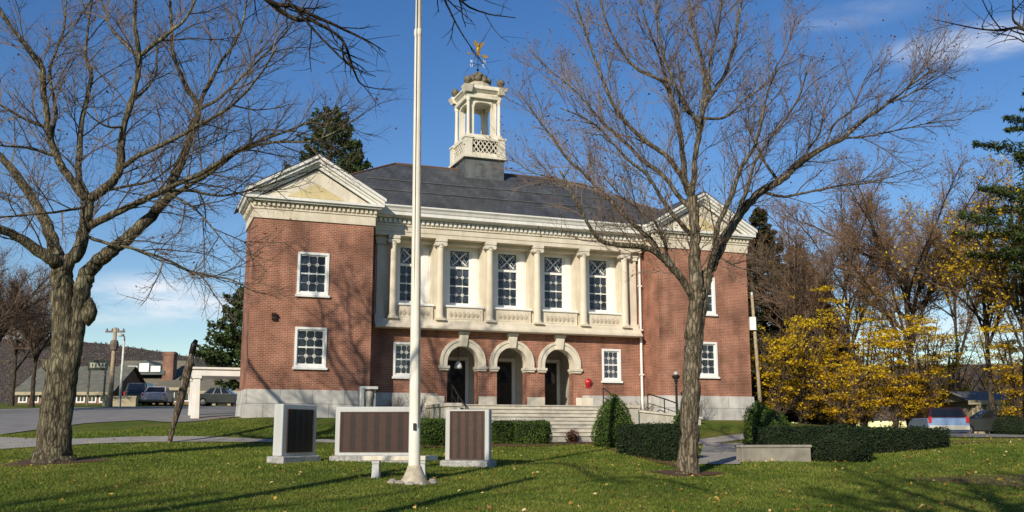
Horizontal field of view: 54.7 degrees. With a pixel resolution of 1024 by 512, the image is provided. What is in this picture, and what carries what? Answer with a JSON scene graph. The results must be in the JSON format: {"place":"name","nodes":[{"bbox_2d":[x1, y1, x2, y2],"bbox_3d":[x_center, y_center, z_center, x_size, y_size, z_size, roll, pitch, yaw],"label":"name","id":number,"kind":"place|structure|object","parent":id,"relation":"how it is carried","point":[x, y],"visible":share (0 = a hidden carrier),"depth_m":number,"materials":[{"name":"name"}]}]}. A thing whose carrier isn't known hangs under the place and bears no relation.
{"place":"outdoors","nodes":[
{"label":"outdoors","id":0,"kind":"place"},
{"bbox_2d":[0,406,238,434],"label":"road","id":1,"kind":"structure","parent":0,"point":[17,420],"depth_m":51.09,"materials":[{"name":"asphalt"}]},
{"bbox_2d":[141,386,173,405],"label":"parked car","id":2,"kind":"object","parent":1,"relation":"on","point":[157,394],"visible":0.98,"depth_m":75.80,"materials":[{"name":"blue paint"}]},
{"bbox_2d":[199,387,236,405],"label":"parked car","id":3,"kind":"object","parent":1,"relation":"on","point":[215,395],"visible":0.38,"depth_m":78.39,"materials":[{"name":"paint"}]},
{"bbox_2d":[0,430,886,448],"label":"sidewalk","id":4,"kind":"structure","parent":0,"point":[9,442],"depth_m":34.90,"materials":[{"name":"concrete"}]},
{"bbox_2d":[0,339,1021,420],"bbox_3d":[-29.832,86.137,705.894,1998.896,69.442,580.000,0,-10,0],"label":"hills","id":5,"kind":"structure","parent":0,"point":[86,356],"depth_m":678.97,"materials":[{"name":"plant"}]},
{"bbox_2d":[0,340,1021,421],"bbox_3d":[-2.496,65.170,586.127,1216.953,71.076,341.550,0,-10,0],"label":"hill woods","id":6,"kind":"object","parent":5,"relation":"on","point":[86,362],"visible":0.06,"depth_m":666.52,"materials":[{"name":"brown plant"}]},
{"bbox_2d":[0,403,1023,511],"bbox_3d":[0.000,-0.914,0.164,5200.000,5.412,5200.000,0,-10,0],"label":"ground","id":7,"kind":"structure","parent":0,"point":[711,428],"depth_m":22.93,"materials":[{"name":"plant"}]},
{"bbox_2d":[0,281,49,405],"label":"bare tree","id":8,"kind":"object","parent":7,"relation":"on","point":[13,381],"visible":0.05,"depth_m":71.73,"materials":[{"name":"orange plant"}]},
{"bbox_2d":[0,255,50,337],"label":"bare tree","id":9,"kind":"object","parent":7,"relation":"on","point":[15,309],"visible":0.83,"depth_m":53.10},
{"bbox_2d":[0,242,74,341],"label":"bare tree","id":10,"kind":"object","parent":7,"relation":"on","point":[39,314],"visible":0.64,"depth_m":55.53,"materials":[{"name":"orange plant"}]},
{"bbox_2d":[0,263,98,407],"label":"bare tree","id":11,"kind":"object","parent":7,"relation":"on","point":[38,338],"visible":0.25,"depth_m":65.55,"materials":[{"name":"orange plant"}]},
{"bbox_2d":[3,458,110,465],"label":"bare soil","id":12,"kind":"structure","parent":7,"relation":"on","point":[26,462],"depth_m":26.25,"materials":[{"name":"soil"}]},
{"bbox_2d":[15,366,145,403],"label":"shop building","id":13,"kind":"structure","parent":7,"relation":"on","point":[131,374],"depth_m":84.80,"materials":[{"name":"grey"}]},
{"bbox_2d":[18,395,27,402],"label":"window","id":14,"kind":"structure","parent":13,"relation":"in","point":[22,398],"depth_m":83.13,"materials":[{"name":"white paint"}]},
{"bbox_2d":[76,395,84,402],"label":"window","id":15,"kind":"structure","parent":13,"relation":"in","point":[79,398],"depth_m":83.13,"materials":[{"name":"white paint"}]},
{"bbox_2d":[88,395,96,402],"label":"window","id":16,"kind":"structure","parent":13,"relation":"in","point":[92,398],"depth_m":83.14,"materials":[{"name":"white paint"}]},
{"bbox_2d":[86,360,107,405],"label":"street sign","id":17,"kind":"object","parent":7,"relation":"on","point":[97,364],"visible":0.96,"depth_m":73.62,"materials":[{"name":"grey wood"}]},
{"bbox_2d":[105,327,124,406],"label":"utility pole","id":18,"kind":"object","parent":7,"relation":"on","point":[114,343],"visible":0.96,"depth_m":65.70,"materials":[{"name":"brown wood"}]},
{"bbox_2d":[103,396,139,405],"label":"roadside wall","id":19,"kind":"structure","parent":7,"relation":"on","point":[129,400],"depth_m":71.27,"materials":[{"name":"beige"}]},
{"bbox_2d":[118,333,124,406],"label":"street light","id":20,"kind":"object","parent":7,"relation":"on","point":[121,376],"visible":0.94,"depth_m":67.55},
{"bbox_2d":[123,382,158,404],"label":"parked car","id":21,"kind":"object","parent":7,"relation":"on","point":[134,389],"visible":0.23,"depth_m":77.37,"materials":[{"name":"paint"}]},
{"bbox_2d":[120,352,200,384],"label":"gabled house","id":22,"kind":"structure","parent":7,"relation":"on","point":[169,367],"depth_m":92.12,"materials":[{"name":"beige"}]},
{"bbox_2d":[152,380,201,403],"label":"shop building","id":23,"kind":"structure","parent":7,"relation":"on","point":[173,386],"depth_m":87.69,"materials":[{"name":"beige"}]},
{"bbox_2d":[167,339,197,442],"bbox_3d":[-11.352,4.704,34.096,0.892,3.711,0.292,8,-13,-38],"label":"leaning post","id":24,"kind":"object","parent":7,"relation":"on","point":[184,384],"visible":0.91,"depth_m":34.04,"materials":[{"name":"brown wood"}]},
{"bbox_2d":[0,0,413,462],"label":"maple tree","id":25,"kind":"object","parent":7,"relation":"on","point":[74,310],"visible":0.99,"depth_m":27.45,"materials":[{"name":"brown plant"}]},
{"bbox_2d":[187,379,239,405],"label":"shop building","id":26,"kind":"structure","parent":7,"relation":"on","point":[206,385],"depth_m":86.59,"materials":[{"name":"beige glass"}]},
{"bbox_2d":[188,367,239,417],"bbox_3d":[-13.978,7.220,50.935,5.140,2.722,3.240,4,-11,-20],"label":"entrance canopy","id":27,"kind":"object","parent":7,"relation":"on","point":[198,374],"visible":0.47,"depth_m":49.13,"materials":[{"name":"white paint"}]},
{"bbox_2d":[194,286,243,390],"bbox_3d":[-17.020,5.944,62.842,6.700,8.394,6.053,0,-10,0],"label":"pine tree","id":28,"kind":"object","parent":7,"relation":"on","point":[219,354],"visible":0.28,"depth_m":61.83,"materials":[{"name":"plant"}]},
{"bbox_2d":[266,404,320,463],"bbox_3d":[-5.839,4.872,26.659,0.560,1.730,1.620,-5,-11,26],"label":"memorial tablet","id":29,"kind":"object","parent":7,"relation":"on","point":[294,437],"visible":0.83,"depth_m":26.36,"materials":[{"name":"stone"}]},
{"bbox_2d":[235,0,406,116],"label":"overhanging tree","id":30,"kind":"object","parent":7,"relation":"on","point":[276,6],"visible":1,"depth_m":12.09,"materials":[{"name":"brown plant"}]},
{"bbox_2d":[283,106,372,172],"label":"pine tree","id":31,"kind":"object","parent":7,"relation":"on","point":[334,137],"visible":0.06,"depth_m":75.73,"materials":[{"name":"plant"}]},
{"bbox_2d":[347,138,363,171],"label":"pine tree","id":32,"kind":"object","parent":7,"relation":"on","point":[359,142],"visible":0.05,"depth_m":82.63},
{"bbox_2d":[359,386,377,406],"bbox_3d":[-6.073,6.431,41.749,0.720,1.840,0.500,4,-11,-20],"label":"stone stand","id":33,"kind":"object","parent":7,"relation":"on","point":[368,394],"visible":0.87,"depth_m":41.69,"materials":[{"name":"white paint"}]},
{"bbox_2d":[329,407,420,462],"bbox_3d":[-3.747,5.078,27.637,2.580,1.720,0.600,-1,-10,3],"label":"memorial tablet","id":34,"kind":"object","parent":7,"relation":"on","point":[371,431],"visible":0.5,"depth_m":27.48,"materials":[{"name":"stone"}]},
{"bbox_2d":[381,396,408,406],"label":"bare shrub","id":35,"kind":"object","parent":7,"relation":"on","point":[397,404],"visible":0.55,"depth_m":43.25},
{"bbox_2d":[360,456,437,477],"bbox_3d":[-2.614,4.938,22.938,1.760,0.610,0.400,0,-10,-1],"label":"stone bench","id":36,"kind":"object","parent":7,"relation":"on","point":[376,467],"visible":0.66,"depth_m":22.79,"materials":[{"name":"stone"}]},
{"bbox_2d":[401,0,427,483],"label":"flagpole","id":37,"kind":"object","parent":7,"relation":"on","point":[414,473],"visible":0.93,"depth_m":22.66,"materials":[{"name":"metal"}]},
{"bbox_2d":[440,409,495,467],"bbox_3d":[-1.160,4.944,26.341,1.420,1.700,0.560,-2,-10,11],"label":"memorial tablet","id":38,"kind":"object","parent":7,"relation":"on","point":[468,437],"visible":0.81,"depth_m":26.19,"materials":[{"name":"stone"}]},
{"bbox_2d":[435,0,525,88],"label":"overhanging tree","id":39,"kind":"object","parent":7,"relation":"on","point":[460,10],"visible":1,"depth_m":10.68,"materials":[{"name":"brown plant"}]},
{"bbox_2d":[234,41,757,420],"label":"brick hall","id":40,"kind":"structure","parent":7,"relation":"on","point":[516,309],"depth_m":46.92,"materials":[{"name":"brick"}]},
{"bbox_2d":[292,327,326,369],"bbox_3d":[-8.520,3.907,41.853,1.460,1.795,0.220,4,-11,-20],"label":"window","id":41,"kind":"structure","parent":40,"relation":"in","point":[310,345],"depth_m":41.91,"materials":[{"name":"white paint"}]},
{"bbox_2d":[295,252,329,297],"bbox_3d":[-8.520,0.809,42.410,1.460,1.940,0.220,4,-11,-20],"label":"window","id":42,"kind":"structure","parent":40,"relation":"in","point":[313,268],"depth_m":42.47,"materials":[{"name":"white paint"}]},
{"bbox_2d":[391,342,409,378],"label":"window","id":43,"kind":"structure","parent":40,"relation":"in","point":[401,350],"depth_m":44.71,"materials":[{"name":"white paint"}]},
{"bbox_2d":[396,243,433,305],"bbox_3d":[-4.630,0.858,45.772,1.940,2.968,0.870,4,-11,-20],"label":"window","id":44,"kind":"structure","parent":40,"relation":"in","point":[404,251],"depth_m":46.13,"materials":[{"name":"white paint"}]},
{"bbox_2d":[447,357,468,403],"bbox_3d":[-2.808,6.083,47.900,1.440,2.400,0.095,4,-11,-20],"label":"door","id":45,"kind":"structure","parent":40,"relation":"in","point":[457,377],"depth_m":47.96,"materials":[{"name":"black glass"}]},
{"bbox_2d":[444,247,483,308],"bbox_3d":[-2.369,1.009,46.609,1.940,2.968,0.870,4,-11,-20],"label":"window","id":46,"kind":"structure","parent":40,"relation":"in","point":[461,265],"depth_m":46.98,"materials":[{"name":"white paint"}]},
{"bbox_2d":[497,358,514,404],"bbox_3d":[-0.554,6.232,48.731,1.440,2.400,0.095,4,-11,-20],"label":"door","id":47,"kind":"structure","parent":40,"relation":"in","point":[506,373],"depth_m":48.82,"materials":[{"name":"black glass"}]},
{"bbox_2d":[493,250,531,310],"bbox_3d":[-0.106,1.159,47.448,1.940,2.968,0.870,4,-11,-20],"label":"window","id":48,"kind":"structure","parent":40,"relation":"in","point":[509,267],"depth_m":47.83,"materials":[{"name":"white paint"}]},
{"bbox_2d":[545,359,559,404],"bbox_3d":[1.707,6.383,49.568,1.440,2.400,0.095,4,-11,-20],"label":"door","id":49,"kind":"structure","parent":40,"relation":"in","point":[552,376],"depth_m":49.67,"materials":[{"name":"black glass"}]},
{"bbox_2d":[540,253,577,312],"bbox_3d":[2.153,1.309,48.284,1.940,2.968,0.870,4,-11,-20],"label":"window","id":50,"kind":"structure","parent":40,"relation":"in","point":[555,269],"depth_m":48.68,"materials":[{"name":"white paint"}]},
{"bbox_2d":[586,256,621,314],"bbox_3d":[4.414,1.460,49.121,1.940,2.968,0.870,4,-11,-20],"label":"window","id":51,"kind":"structure","parent":40,"relation":"in","point":[600,272],"depth_m":49.52,"materials":[{"name":"white paint"}]},
{"bbox_2d":[601,349,622,382],"bbox_3d":[4.846,5.362,48.286,1.140,1.655,0.220,4,-11,-20],"label":"window","id":52,"kind":"structure","parent":40,"relation":"in","point":[611,358],"depth_m":48.35,"materials":[{"name":"white paint"}]},
{"bbox_2d":[700,342,719,378],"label":"window","id":53,"kind":"structure","parent":40,"relation":"in","point":[709,369],"depth_m":48.67,"materials":[{"name":"white paint"}]},
{"bbox_2d":[706,278,717,316],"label":"window","id":54,"kind":"structure","parent":40,"relation":"in","point":[711,311],"depth_m":49.24,"materials":[{"name":"white paint"}]},
{"bbox_2d":[10,416,1023,511],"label":"fallen leaves","id":55,"kind":"object","parent":7,"relation":"on","point":[716,497],"visible":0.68,"depth_m":22.15,"materials":[{"name":"plant"}]},
{"bbox_2d":[425,403,639,441],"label":"entrance steps","id":56,"kind":"structure","parent":7,"relation":"on","point":[563,420],"depth_m":43.05,"materials":[{"name":"stone"}]},
{"bbox_2d":[451,384,466,408],"bbox_3d":[-2.288,6.419,42.493,0.059,1.926,2.052,4,-11,-20],"label":"handrail","id":57,"kind":"object","parent":56,"relation":"on","point":[452,396],"visible":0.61,"depth_m":42.95,"materials":[{"name":"black metal"}]},
{"bbox_2d":[421,442,675,466],"bbox_3d":[1.131,6.716,34.121,9.071,0.590,16.142,0,-10,0],"label":"mulch bed","id":58,"kind":"object","parent":7,"relation":"on","point":[565,443],"visible":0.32,"depth_m":37.18,"materials":[{"name":"soil"}]},
{"bbox_2d":[420,416,445,445],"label":"clipped hedge","id":59,"kind":"object","parent":58,"relation":"on","point":[432,432],"visible":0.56,"depth_m":36.62,"materials":[{"name":"green plant"}]},
{"bbox_2d":[491,419,516,443],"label":"clipped hedge","id":60,"kind":"object","parent":58,"relation":"on","point":[503,431],"visible":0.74,"depth_m":39.11,"materials":[{"name":"green plant"}]},
{"bbox_2d":[512,419,552,443],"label":"clipped hedge","id":61,"kind":"object","parent":58,"relation":"on","point":[534,432],"visible":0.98,"depth_m":38.51,"materials":[{"name":"green plant"}]},
{"bbox_2d":[564,429,578,441],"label":"red shrub","id":62,"kind":"object","parent":58,"relation":"on","point":[571,436],"visible":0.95,"depth_m":41.18,"materials":[{"name":"orange plant"}]},
{"bbox_2d":[590,392,633,447],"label":"cone shrub","id":63,"kind":"object","parent":58,"relation":"on","point":[612,413],"visible":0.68,"depth_m":35.98,"materials":[{"name":"green plant"}]},
{"bbox_2d":[614,421,681,460],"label":"clipped hedge","id":64,"kind":"object","parent":7,"relation":"on","point":[660,441],"visible":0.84,"depth_m":29.59,"materials":[{"name":"green plant"}]},
{"bbox_2d":[638,410,702,424],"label":"stone ramp wall","id":65,"kind":"structure","parent":7,"relation":"on","point":[652,417],"depth_m":44.98,"materials":[{"name":"stone"}]},
{"bbox_2d":[647,393,677,413],"bbox_3d":[6.981,7.045,45.846,1.422,1.379,0.067,-1,-10,3],"label":"handrail","id":66,"kind":"object","parent":65,"relation":"on","point":[660,406],"visible":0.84,"depth_m":45.87,"materials":[{"name":"black metal"}]},
{"bbox_2d":[672,371,679,410],"bbox_3d":[7.679,6.647,46.208,0.380,2.529,0.380,4,-11,-20],"label":"lamp post","id":67,"kind":"object","parent":7,"relation":"on","point":[675,376],"visible":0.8,"depth_m":46.24,"materials":[{"name":"black metal"}]},
{"bbox_2d":[673,407,680,423],"bbox_3d":[7.725,7.404,45.312,0.963,0.953,0.869,0,-10,0],"label":"evergreen","id":68,"kind":"object","parent":7,"relation":"on","point":[677,420],"visible":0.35,"depth_m":45.12,"materials":[{"name":"green plant"}]},
{"bbox_2d":[650,470,722,475],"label":"bare soil","id":69,"kind":"structure","parent":7,"relation":"on","point":[670,472],"depth_m":24.52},
{"bbox_2d":[698,443,743,463],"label":"walkway","id":70,"kind":"structure","parent":7,"relation":"on","point":[720,456],"depth_m":31.27,"materials":[{"name":"concrete"}]},
{"bbox_2d":[456,0,1005,473],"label":"maple tree","id":71,"kind":"object","parent":7,"relation":"on","point":[696,288],"visible":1,"depth_m":25.89,"materials":[{"name":"brown plant"}]},
{"bbox_2d":[749,292,761,404],"bbox_3d":[12.181,5.123,49.433,0.524,6.737,0.320,0,-10,0],"label":"utility pole","id":72,"kind":"object","parent":7,"relation":"on","point":[752,323],"visible":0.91,"depth_m":49.53,"materials":[{"name":"brown wood"}]},
{"bbox_2d":[742,400,771,443],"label":"rounded shrub","id":73,"kind":"object","parent":7,"relation":"on","point":[758,406],"visible":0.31,"depth_m":33.78,"materials":[{"name":"green plant"}]},
{"bbox_2d":[741,408,792,444],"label":"rounded shrub","id":74,"kind":"object","parent":7,"relation":"on","point":[768,417],"visible":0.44,"depth_m":32.71,"materials":[{"name":"green plant"}]},
{"bbox_2d":[734,445,811,461],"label":"stone wall","id":75,"kind":"structure","parent":7,"relation":"on","point":[778,453],"depth_m":28.61,"materials":[{"name":"stone"}]},
{"bbox_2d":[749,315,814,416],"bbox_3d":[13.652,5.873,50.265,3.904,5.448,4.716,0,-10,0],"label":"yellow shrub","id":76,"kind":"object","parent":7,"relation":"on","point":[774,382],"visible":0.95,"depth_m":49.89,"materials":[{"name":"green plant"}]},
{"bbox_2d":[746,207,839,419],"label":"spruce tree","id":77,"kind":"object","parent":7,"relation":"on","point":[759,219],"visible":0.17,"depth_m":67.39,"materials":[{"name":"plant"}]},
{"bbox_2d":[752,245,837,422],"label":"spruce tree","id":78,"kind":"object","parent":7,"relation":"on","point":[793,420],"visible":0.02,"depth_m":73.67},
{"bbox_2d":[751,332,839,419],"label":"brown thicket","id":79,"kind":"object","parent":7,"relation":"on","point":[785,378],"visible":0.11,"depth_m":65.26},
{"bbox_2d":[750,308,841,423],"bbox_3d":[14.876,5.947,52.812,6.022,6.487,3.965,0,-10,0],"label":"yellow shrub","id":80,"kind":"object","parent":7,"relation":"on","point":[804,404],"visible":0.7,"depth_m":52.49,"materials":[{"name":"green plant"}]},
{"bbox_2d":[746,199,863,423],"bbox_3d":[17.194,3.583,60.282,8.788,14.390,8.305,5,-11,-25],"label":"bare tree","id":81,"kind":"object","parent":7,"relation":"on","point":[807,299],"visible":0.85,"depth_m":59.94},
{"bbox_2d":[785,285,861,424],"bbox_3d":[18.314,6.015,57.773,4.648,8.550,4.458,-2,-10,14],"label":"yellow shrub","id":82,"kind":"object","parent":7,"relation":"on","point":[824,418],"visible":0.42,"depth_m":57.38,"materials":[{"name":"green plant"}]},
{"bbox_2d":[745,155,925,426],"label":"bare tree","id":83,"kind":"object","parent":7,"relation":"on","point":[893,223],"visible":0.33,"depth_m":66.50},
{"bbox_2d":[798,421,877,462],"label":"dark shrub","id":84,"kind":"object","parent":7,"relation":"on","point":[831,443],"visible":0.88,"depth_m":29.12,"materials":[{"name":"green plant"}]},
{"bbox_2d":[787,358,892,424],"bbox_3d":[17.153,7.072,51.431,4.985,4.023,3.499,0,-10,0],"label":"yellow shrub","id":85,"kind":"object","parent":7,"relation":"on","point":[841,411],"visible":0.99,"depth_m":51.36,"materials":[{"name":"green plant"}]},
{"bbox_2d":[806,303,874,426],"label":"shrub","id":86,"kind":"object","parent":7,"relation":"on","point":[815,422],"visible":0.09,"depth_m":68.83,"materials":[{"name":"plant"}]},
{"bbox_2d":[754,423,950,453],"bbox_3d":[11.235,6.026,32.288,7.847,1.164,1.328,5,-11,-25],"label":"clipped hedge","id":87,"kind":"object","parent":7,"relation":"on","point":[891,439],"visible":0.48,"depth_m":32.33,"materials":[{"name":"green plant"}]},
{"bbox_2d":[813,287,907,425],"bbox_3d":[20.628,6.079,58.021,5.258,8.751,4.426,-4,-11,21],"label":"yellow shrub","id":88,"kind":"object","parent":7,"relation":"on","point":[864,412],"visible":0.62,"depth_m":57.46,"materials":[{"name":"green plant"}]},
{"bbox_2d":[848,348,894,425],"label":"brown thicket","id":89,"kind":"object","parent":7,"relation":"on","point":[874,392],"visible":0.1,"depth_m":71.29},
{"bbox_2d":[840,317,939,427],"bbox_3d":[20.620,6.350,53.076,4.889,6.453,4.304,4,-11,-20],"label":"yellow shrub","id":90,"kind":"object","parent":7,"relation":"on","point":[895,399],"visible":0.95,"depth_m":52.39,"materials":[{"name":"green plant"}]},
{"bbox_2d":[767,138,1023,418],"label":"bare tree","id":91,"kind":"object","parent":7,"relation":"on","point":[880,248],"visible":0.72,"depth_m":57.64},
{"bbox_2d":[873,346,947,426],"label":"brown thicket","id":92,"kind":"object","parent":7,"relation":"on","point":[907,421],"visible":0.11,"depth_m":70.98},
{"bbox_2d":[868,298,964,419],"bbox_3d":[23.446,6.357,56.926,5.072,8.090,4.898,-9,-14,43],"label":"yellow shrub","id":93,"kind":"object","parent":7,"relation":"on","point":[929,399],"visible":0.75,"depth_m":56.26,"materials":[{"name":"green plant"}]},
{"bbox_2d":[908,407,969,432],"bbox_3d":[20.832,8.182,48.508,1.920,1.420,4.640,-2,-10,10],"label":"parked car","id":94,"kind":"object","parent":7,"relation":"on","point":[956,419],"visible":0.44,"depth_m":46.54,"materials":[{"name":"silver metal"}]},
{"bbox_2d":[888,195,1008,387],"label":"bare tree","id":95,"kind":"object","parent":7,"relation":"on","point":[954,314],"visible":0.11,"depth_m":74.86,"materials":[{"name":"plant"}]},
{"bbox_2d":[884,168,1023,433],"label":"bare tree","id":96,"kind":"object","parent":7,"relation":"on","point":[985,317],"visible":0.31,"depth_m":54.51,"materials":[{"name":"brown plant"}]},
{"bbox_2d":[915,326,992,405],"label":"yellow shrub","id":97,"kind":"object","parent":7,"relation":"on","point":[953,364],"visible":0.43,"depth_m":65.41,"materials":[{"name":"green plant"}]},
{"bbox_2d":[914,353,1012,394],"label":"brown thicket","id":98,"kind":"object","parent":7,"relation":"on","point":[970,380],"visible":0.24,"depth_m":72.68,"materials":[{"name":"plant"}]},
{"bbox_2d":[907,0,1023,76],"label":"overhanging tree","id":99,"kind":"object","parent":7,"relation":"on","point":[1018,27],"visible":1,"depth_m":11.03,"materials":[{"name":"brown plant"}]},
{"bbox_2d":[911,474,1023,486],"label":"soil patch","id":100,"kind":"object","parent":7,"relation":"on","point":[991,479],"visible":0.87,"depth_m":23.69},
{"bbox_2d":[933,391,1020,433],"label":"porch house","id":101,"kind":"structure","parent":7,"relation":"on","point":[970,403],"depth_m":62.16,"materials":[{"name":"beige"}]},
{"bbox_2d":[935,151,1023,356],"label":"bare tree","id":102,"kind":"object","parent":7,"relation":"on","point":[1007,294],"visible":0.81,"depth_m":50.70,"materials":[{"name":"yellow plant"}]},
{"bbox_2d":[949,433,1023,436],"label":"lane","id":103,"kind":"structure","parent":7,"relation":"on","point":[977,435],"depth_m":43.21,"materials":[{"name":"asphalt"}]},
{"bbox_2d":[951,438,1022,443],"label":"leaf litter","id":104,"kind":"object","parent":7,"relation":"on","point":[952,442],"visible":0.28,"depth_m":36.34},
{"bbox_2d":[951,92,1023,280],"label":"pine tree","id":105,"kind":"object","parent":7,"relation":"on","point":[1011,252],"visible":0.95,"depth_m":48.42,"materials":[{"name":"plant"}]},
{"bbox_2d":[957,355,1020,390],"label":"brown thicket","id":106,"kind":"object","parent":7,"relation":"on","point":[970,365],"visible":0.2,"depth_m":75.31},
{"bbox_2d":[958,315,1022,390],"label":"yellow shrub","id":107,"kind":"object","parent":7,"relation":"on","point":[992,359],"visible":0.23,"depth_m":75.72,"materials":[{"name":"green plant"}]},
{"bbox_2d":[969,409,1014,432],"bbox_3d":[25.714,8.977,53.250,4.640,1.400,1.850,-1,-10,8],"label":"parked car","id":108,"kind":"object","parent":7,"relation":"on","point":[981,420],"visible":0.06,"depth_m":52.52,"materials":[{"name":"paint"}]},
{"bbox_2d":[973,298,1023,423],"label":"yellow shrub","id":109,"kind":"object","parent":7,"relation":"on","point":[1014,380],"visible":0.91,"depth_m":51.64,"materials":[{"name":"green plant"}]},
{"bbox_2d":[991,415,1023,434],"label":"shrub","id":110,"kind":"object","parent":7,"relation":"on","point":[1008,424],"visible":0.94,"depth_m":45.91,"materials":[{"name":"green plant"}]},
{"bbox_2d":[0,0,1023,427],"label":"sky","id":111,"kind":"structure","parent":0,"point":[169,326],"materials":[{"name":"blue"}]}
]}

